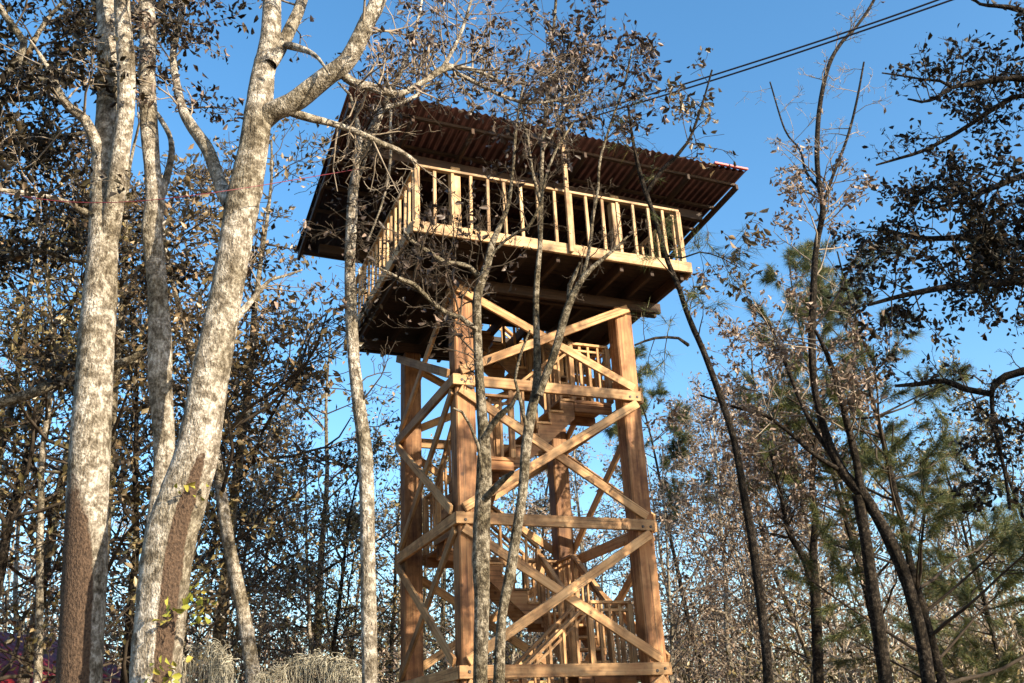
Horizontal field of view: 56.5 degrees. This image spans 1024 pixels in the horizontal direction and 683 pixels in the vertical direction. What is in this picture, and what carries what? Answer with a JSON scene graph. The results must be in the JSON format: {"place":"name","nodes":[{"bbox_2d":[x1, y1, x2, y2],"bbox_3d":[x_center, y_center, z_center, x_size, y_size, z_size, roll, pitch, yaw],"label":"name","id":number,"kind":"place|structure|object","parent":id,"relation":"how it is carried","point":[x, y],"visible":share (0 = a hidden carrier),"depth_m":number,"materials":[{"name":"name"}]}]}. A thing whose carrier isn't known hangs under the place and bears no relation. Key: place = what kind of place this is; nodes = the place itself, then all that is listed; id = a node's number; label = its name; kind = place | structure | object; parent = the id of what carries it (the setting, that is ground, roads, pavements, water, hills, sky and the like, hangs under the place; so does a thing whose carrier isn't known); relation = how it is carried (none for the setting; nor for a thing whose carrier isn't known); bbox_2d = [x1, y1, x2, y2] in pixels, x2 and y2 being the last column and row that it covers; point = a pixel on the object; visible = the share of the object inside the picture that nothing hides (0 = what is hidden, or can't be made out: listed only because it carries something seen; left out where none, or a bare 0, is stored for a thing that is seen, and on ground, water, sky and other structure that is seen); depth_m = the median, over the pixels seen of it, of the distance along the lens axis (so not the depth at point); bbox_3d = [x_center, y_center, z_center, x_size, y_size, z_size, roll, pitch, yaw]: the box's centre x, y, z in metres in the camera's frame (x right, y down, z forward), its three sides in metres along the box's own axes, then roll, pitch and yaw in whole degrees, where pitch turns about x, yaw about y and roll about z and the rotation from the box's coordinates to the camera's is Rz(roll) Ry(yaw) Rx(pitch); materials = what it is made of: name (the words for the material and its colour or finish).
{"place":"outdoors","nodes":[
{"label":"outdoors","id":0,"kind":"place"},
{"bbox_2d":[0,0,1023,682],"label":"sky","id":1,"kind":"structure","parent":0,"point":[739,32],"materials":[{"name":"blue"}]},
{"bbox_3d":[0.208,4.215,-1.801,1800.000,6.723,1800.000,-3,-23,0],"label":"ground","id":2,"kind":"structure","parent":0,"visible":0},
{"bbox_2d":[0,463,110,638],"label":"oak tree","id":3,"kind":"object","parent":2,"relation":"on","point":[9,570],"visible":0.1,"depth_m":24.31,"materials":[{"name":"beige plant"}]},
{"bbox_2d":[0,632,120,682],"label":"red roofed house","id":4,"kind":"structure","parent":2,"relation":"on","point":[12,645],"depth_m":17.24,"materials":[{"name":"grey paint"}]},
{"bbox_2d":[0,332,124,657],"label":"oak tree","id":5,"kind":"object","parent":2,"relation":"on","point":[16,561],"visible":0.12,"depth_m":19.97,"materials":[{"name":"beige plant"}]},
{"bbox_2d":[0,126,147,682],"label":"oak tree","id":6,"kind":"object","parent":2,"relation":"on","point":[39,602],"visible":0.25,"depth_m":13.38,"materials":[{"name":"brown plant"}]},
{"bbox_2d":[0,136,179,644],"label":"oak tree","id":7,"kind":"object","parent":2,"relation":"on","point":[10,411],"visible":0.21,"depth_m":15.09,"materials":[{"name":"brown plant"}]},
{"bbox_2d":[0,0,206,439],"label":"oak tree","id":8,"kind":"object","parent":2,"relation":"on","point":[60,380],"visible":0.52,"depth_m":10.67,"materials":[{"name":"brown plant"}]},
{"bbox_2d":[0,186,241,682],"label":"oak tree","id":9,"kind":"object","parent":2,"relation":"on","point":[8,520],"visible":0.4,"depth_m":13.43,"materials":[{"name":"brown plant"}]},
{"bbox_2d":[0,171,255,682],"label":"oak tree","id":10,"kind":"object","parent":2,"relation":"on","point":[47,548],"visible":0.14,"depth_m":16.21,"materials":[{"name":"brown plant"}]},
{"bbox_2d":[85,0,174,533],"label":"oak tree","id":11,"kind":"object","parent":2,"relation":"on","point":[159,352],"visible":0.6,"depth_m":8.20,"materials":[{"name":"grey plant"}]},
{"bbox_2d":[0,0,261,682],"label":"oak tree","id":12,"kind":"object","parent":2,"relation":"on","point":[82,620],"visible":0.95,"depth_m":7.61,"materials":[{"name":"beige plant"}]},
{"bbox_2d":[58,505,211,650],"bbox_3d":[-11.118,9.373,28.476,4.250,9.953,5.075,-21,-29,36],"label":"oak tree","id":13,"kind":"object","parent":2,"relation":"on","point":[123,523],"visible":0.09,"depth_m":29.20,"materials":[{"name":"beige plant"}]},
{"bbox_2d":[0,61,316,598],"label":"oak tree","id":14,"kind":"object","parent":2,"relation":"on","point":[114,464],"visible":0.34,"depth_m":14.15,"materials":[{"name":"brown plant"}]},
{"bbox_2d":[0,224,335,682],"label":"oak tree","id":15,"kind":"object","parent":2,"relation":"on","point":[131,587],"visible":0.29,"depth_m":14.86,"materials":[{"name":"brown plant"}]},
{"bbox_2d":[0,272,356,680],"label":"oak tree","id":16,"kind":"object","parent":2,"relation":"on","point":[113,617],"visible":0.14,"depth_m":17.71,"materials":[{"name":"brown plant"}]},
{"bbox_2d":[51,263,317,682],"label":"oak tree","id":17,"kind":"object","parent":2,"relation":"on","point":[246,494],"visible":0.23,"depth_m":15.99,"materials":[{"name":"brown plant"}]},
{"bbox_2d":[181,634,239,682],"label":"shrub","id":18,"kind":"object","parent":2,"relation":"on","point":[221,654],"visible":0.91,"depth_m":10.04,"materials":[{"name":"beige plant"}]},
{"bbox_2d":[103,378,335,682],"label":"oak tree","id":19,"kind":"object","parent":2,"relation":"on","point":[256,559],"visible":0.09,"depth_m":21.23,"materials":[{"name":"brown plant"}]},
{"bbox_2d":[109,385,337,682],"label":"oak tree","id":20,"kind":"object","parent":2,"relation":"on","point":[235,643],"visible":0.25,"depth_m":18.01,"materials":[{"name":"beige plant"}]},
{"bbox_2d":[74,144,382,682],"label":"oak tree","id":21,"kind":"object","parent":2,"relation":"on","point":[246,632],"visible":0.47,"depth_m":13.88,"materials":[{"name":"brown plant"}]},
{"bbox_2d":[73,116,400,682],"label":"oak tree","id":22,"kind":"object","parent":2,"relation":"on","point":[262,247],"visible":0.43,"depth_m":16.48,"materials":[{"name":"brown plant"}]},
{"bbox_2d":[191,435,347,682],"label":"oak tree","id":23,"kind":"object","parent":2,"relation":"on","point":[266,568],"visible":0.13,"depth_m":25.45,"materials":[{"name":"brown plant"}]},
{"bbox_2d":[202,406,400,682],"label":"oak tree","id":24,"kind":"object","parent":2,"relation":"on","point":[308,633],"visible":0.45,"depth_m":18.40,"materials":[{"name":"beige plant"}]},
{"bbox_2d":[252,647,361,682],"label":"shrub","id":25,"kind":"object","parent":2,"relation":"on","point":[265,677],"visible":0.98,"depth_m":10.46,"materials":[{"name":"beige plant"}]},
{"bbox_2d":[193,297,429,682],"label":"oak tree","id":26,"kind":"object","parent":2,"relation":"on","point":[326,494],"visible":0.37,"depth_m":20.28,"materials":[{"name":"brown plant"}]},
{"bbox_2d":[225,421,400,682],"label":"oak tree","id":27,"kind":"object","parent":2,"relation":"on","point":[343,521],"visible":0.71,"depth_m":16.16,"materials":[{"name":"brown plant"}]},
{"bbox_2d":[281,482,433,682],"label":"oak tree","id":28,"kind":"object","parent":2,"relation":"on","point":[384,562],"visible":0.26,"depth_m":23.52,"materials":[{"name":"brown plant"}]},
{"bbox_2d":[278,433,454,682],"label":"oak tree","id":29,"kind":"object","parent":2,"relation":"on","point":[395,580],"visible":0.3,"depth_m":20.41,"materials":[{"name":"brown plant"}]},
{"bbox_2d":[109,0,627,682],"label":"oak tree","id":30,"kind":"object","parent":2,"relation":"on","point":[165,562],"visible":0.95,"depth_m":7.92,"materials":[{"name":"beige plant"}]},
{"bbox_2d":[294,0,468,682],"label":"oak tree","id":31,"kind":"object","parent":2,"relation":"on","point":[367,567],"visible":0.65,"depth_m":8.45,"materials":[{"name":"grey plant"}]},
{"bbox_2d":[340,434,497,682],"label":"oak tree","id":32,"kind":"object","parent":2,"relation":"on","point":[424,599],"visible":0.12,"depth_m":31.25,"materials":[{"name":"brown plant"}]},
{"bbox_2d":[349,454,508,673],"bbox_3d":[-1.796,6.817,23.134,4.228,9.305,4.068,-3,-23,-1],"label":"oak tree","id":33,"kind":"object","parent":2,"relation":"on","point":[444,587],"visible":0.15,"depth_m":22.82,"materials":[{"name":"brown plant"}]},
{"bbox_2d":[321,38,582,682],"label":"oak tree","id":34,"kind":"object","parent":2,"relation":"on","point":[485,490],"visible":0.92,"depth_m":8.51,"materials":[{"name":"grey plant"}]},
{"bbox_2d":[395,491,558,682],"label":"oak tree","id":35,"kind":"object","parent":2,"relation":"on","point":[453,625],"depth_m":32.49,"materials":[{"name":"brown plant"}]},
{"bbox_2d":[423,434,577,680],"bbox_3d":[-0.065,6.377,21.776,3.778,8.936,4.511,-6,-23,7],"label":"oak tree","id":36,"kind":"object","parent":2,"relation":"on","point":[514,655],"visible":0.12,"depth_m":22.00,"materials":[{"name":"beige plant"}]},
{"bbox_2d":[0,498,1023,682],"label":"distant woodland","id":37,"kind":"object","parent":2,"relation":"on","point":[399,647],"visible":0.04,"depth_m":46.99,"materials":[{"name":"brown plant"}]},
{"bbox_2d":[8,557,1023,682],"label":"undergrowth","id":38,"kind":"object","parent":2,"relation":"on","point":[870,678],"visible":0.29,"depth_m":17.22,"materials":[{"name":"brown plant"}]},
{"bbox_2d":[690,479,827,682],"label":"oak tree","id":39,"kind":"object","parent":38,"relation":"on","point":[753,632],"visible":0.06,"depth_m":33.86,"materials":[{"name":"beige plant"}]},
{"bbox_2d":[295,87,747,682],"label":"watchtower","id":40,"kind":"structure","parent":2,"relation":"on","point":[625,285],"depth_m":14.21,"materials":[{"name":"brown wood"}]},
{"bbox_2d":[1,169,355,202],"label":"power cable","id":41,"kind":"object","parent":40,"relation":"attached to","point":[172,197],"visible":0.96,"depth_m":7.19,"materials":[{"name":"black"}]},
{"bbox_2d":[528,0,938,130],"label":"power cable","id":42,"kind":"object","parent":40,"relation":"attached to","point":[908,10],"visible":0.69,"depth_m":11.22,"materials":[{"name":"black rubber"}]},
{"bbox_2d":[536,0,952,132],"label":"power cable","id":43,"kind":"object","parent":40,"relation":"attached to","point":[918,11],"visible":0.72,"depth_m":11.15,"materials":[{"name":"black rubber"}]},
{"bbox_2d":[423,433,638,681],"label":"oak tree","id":44,"kind":"object","parent":2,"relation":"on","point":[539,510],"visible":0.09,"depth_m":24.56,"materials":[{"name":"brown plant"}]},
{"bbox_2d":[464,0,676,682],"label":"oak tree","id":45,"kind":"object","parent":2,"relation":"on","point":[540,381],"visible":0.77,"depth_m":9.96,"materials":[{"name":"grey plant"}]},
{"bbox_2d":[510,531,637,680],"bbox_3d":[1.515,10.576,31.971,4.578,9.148,6.511,14,-28,-33],"label":"oak tree","id":46,"kind":"object","parent":2,"relation":"on","point":[553,569],"visible":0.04,"depth_m":31.88,"materials":[{"name":"brown plant"}]},
{"bbox_2d":[488,426,700,680],"bbox_3d":[1.480,5.989,21.990,4.014,9.699,4.793,11,-27,-29],"label":"oak tree","id":47,"kind":"object","parent":2,"relation":"on","point":[581,543],"visible":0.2,"depth_m":22.58,"materials":[{"name":"beige plant"}]},
{"bbox_2d":[502,442,697,679],"bbox_3d":[2.398,8.105,28.782,5.920,11.111,4.958,16,-30,-38],"label":"oak tree","id":48,"kind":"object","parent":2,"relation":"on","point":[576,533],"visible":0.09,"depth_m":29.54,"materials":[{"name":"beige plant"}]},
{"bbox_2d":[577,415,745,682],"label":"oak tree","id":49,"kind":"object","parent":2,"relation":"on","point":[674,649],"visible":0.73,"depth_m":19.60,"materials":[{"name":"beige plant"}]},
{"bbox_2d":[593,339,732,682],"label":"pine tree","id":50,"kind":"object","parent":2,"relation":"on","point":[613,429],"visible":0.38,"depth_m":23.66,"materials":[{"name":"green plant"}]},
{"bbox_2d":[582,410,761,682],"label":"oak tree","id":51,"kind":"object","parent":2,"relation":"on","point":[618,467],"visible":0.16,"depth_m":26.35,"materials":[{"name":"beige plant"}]},
{"bbox_2d":[590,46,773,682],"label":"oak tree","id":52,"kind":"object","parent":2,"relation":"on","point":[767,668],"visible":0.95,"depth_m":9.83,"materials":[{"name":"brown plant"}]},
{"bbox_2d":[593,369,838,682],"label":"oak tree","id":53,"kind":"object","parent":2,"relation":"on","point":[717,497],"visible":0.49,"depth_m":21.76,"materials":[{"name":"brown plant"}]},
{"bbox_2d":[583,379,848,682],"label":"oak tree","id":54,"kind":"object","parent":2,"relation":"on","point":[749,609],"visible":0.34,"depth_m":22.61,"materials":[{"name":"beige plant"}]},
{"bbox_2d":[628,383,849,682],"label":"oak tree","id":55,"kind":"object","parent":2,"relation":"on","point":[741,577],"visible":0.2,"depth_m":27.93,"materials":[{"name":"beige plant"}]},
{"bbox_2d":[644,0,935,682],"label":"oak tree","id":56,"kind":"object","parent":2,"relation":"on","point":[864,503],"visible":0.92,"depth_m":13.44,"materials":[{"name":"brown plant"}]},
{"bbox_2d":[660,380,934,682],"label":"oak tree","id":57,"kind":"object","parent":2,"relation":"on","point":[834,611],"visible":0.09,"depth_m":29.03,"materials":[{"name":"beige plant"}]},
{"bbox_2d":[675,386,930,682],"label":"oak tree","id":58,"kind":"object","parent":2,"relation":"on","point":[821,553],"visible":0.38,"depth_m":19.13,"materials":[{"name":"beige plant"}]},
{"bbox_2d":[709,335,906,682],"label":"oak tree","id":59,"kind":"object","parent":2,"relation":"on","point":[815,599],"visible":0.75,"depth_m":16.09,"materials":[{"name":"brown plant"}]},
{"bbox_2d":[728,239,897,633],"bbox_3d":[6.286,3.260,19.183,3.412,12.307,3.744,-3,-23,0],"label":"pine tree","id":60,"kind":"object","parent":2,"relation":"on","point":[770,275],"visible":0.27,"depth_m":20.05,"materials":[{"name":"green plant"}]},
{"bbox_2d":[652,307,1009,682],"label":"oak tree","id":61,"kind":"object","parent":2,"relation":"on","point":[801,638],"visible":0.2,"depth_m":23.09,"materials":[{"name":"beige plant"}]},
{"bbox_2d":[732,337,952,682],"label":"oak tree","id":62,"kind":"object","parent":2,"relation":"on","point":[856,533],"visible":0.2,"depth_m":21.40,"materials":[{"name":"brown plant"}]},
{"bbox_2d":[761,234,1023,682],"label":"pine tree","id":63,"kind":"object","parent":2,"relation":"on","point":[1009,546],"visible":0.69,"depth_m":15.06,"materials":[{"name":"green plant"}]},
{"bbox_2d":[783,434,1016,682],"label":"oak tree","id":64,"kind":"object","parent":2,"relation":"on","point":[889,576],"visible":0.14,"depth_m":29.78,"materials":[{"name":"beige plant"}]},
{"bbox_2d":[827,0,1023,518],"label":"oak tree","id":65,"kind":"object","parent":2,"relation":"on","point":[986,262],"visible":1,"depth_m":10.01,"materials":[{"name":"green plant"}]},
{"bbox_2d":[856,407,1023,679],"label":"oak tree","id":66,"kind":"object","parent":2,"relation":"on","point":[980,558],"visible":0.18,"depth_m":25.47,"materials":[{"name":"beige plant"}]},
{"bbox_2d":[883,514,1020,682],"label":"oak tree","id":67,"kind":"object","parent":2,"relation":"on","point":[938,596],"visible":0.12,"depth_m":35.45,"materials":[{"name":"beige plant"}]},
{"bbox_2d":[884,447,1023,682],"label":"pine tree","id":68,"kind":"object","parent":2,"relation":"on","point":[940,586],"visible":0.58,"depth_m":17.07,"materials":[{"name":"green plant"}]},
{"bbox_2d":[889,402,1023,682],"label":"oak tree","id":69,"kind":"object","parent":2,"relation":"on","point":[964,533],"visible":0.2,"depth_m":21.73,"materials":[{"name":"brown plant"}]},
{"bbox_2d":[900,459,1023,679],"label":"oak tree","id":70,"kind":"object","parent":2,"relation":"on","point":[948,537],"visible":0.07,"depth_m":28.21,"materials":[{"name":"beige plant"}]},
{"bbox_2d":[904,342,1023,680],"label":"oak tree","id":71,"kind":"object","parent":2,"relation":"on","point":[958,397],"visible":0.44,"depth_m":20.53,"materials":[{"name":"brown plant"}]}
]}

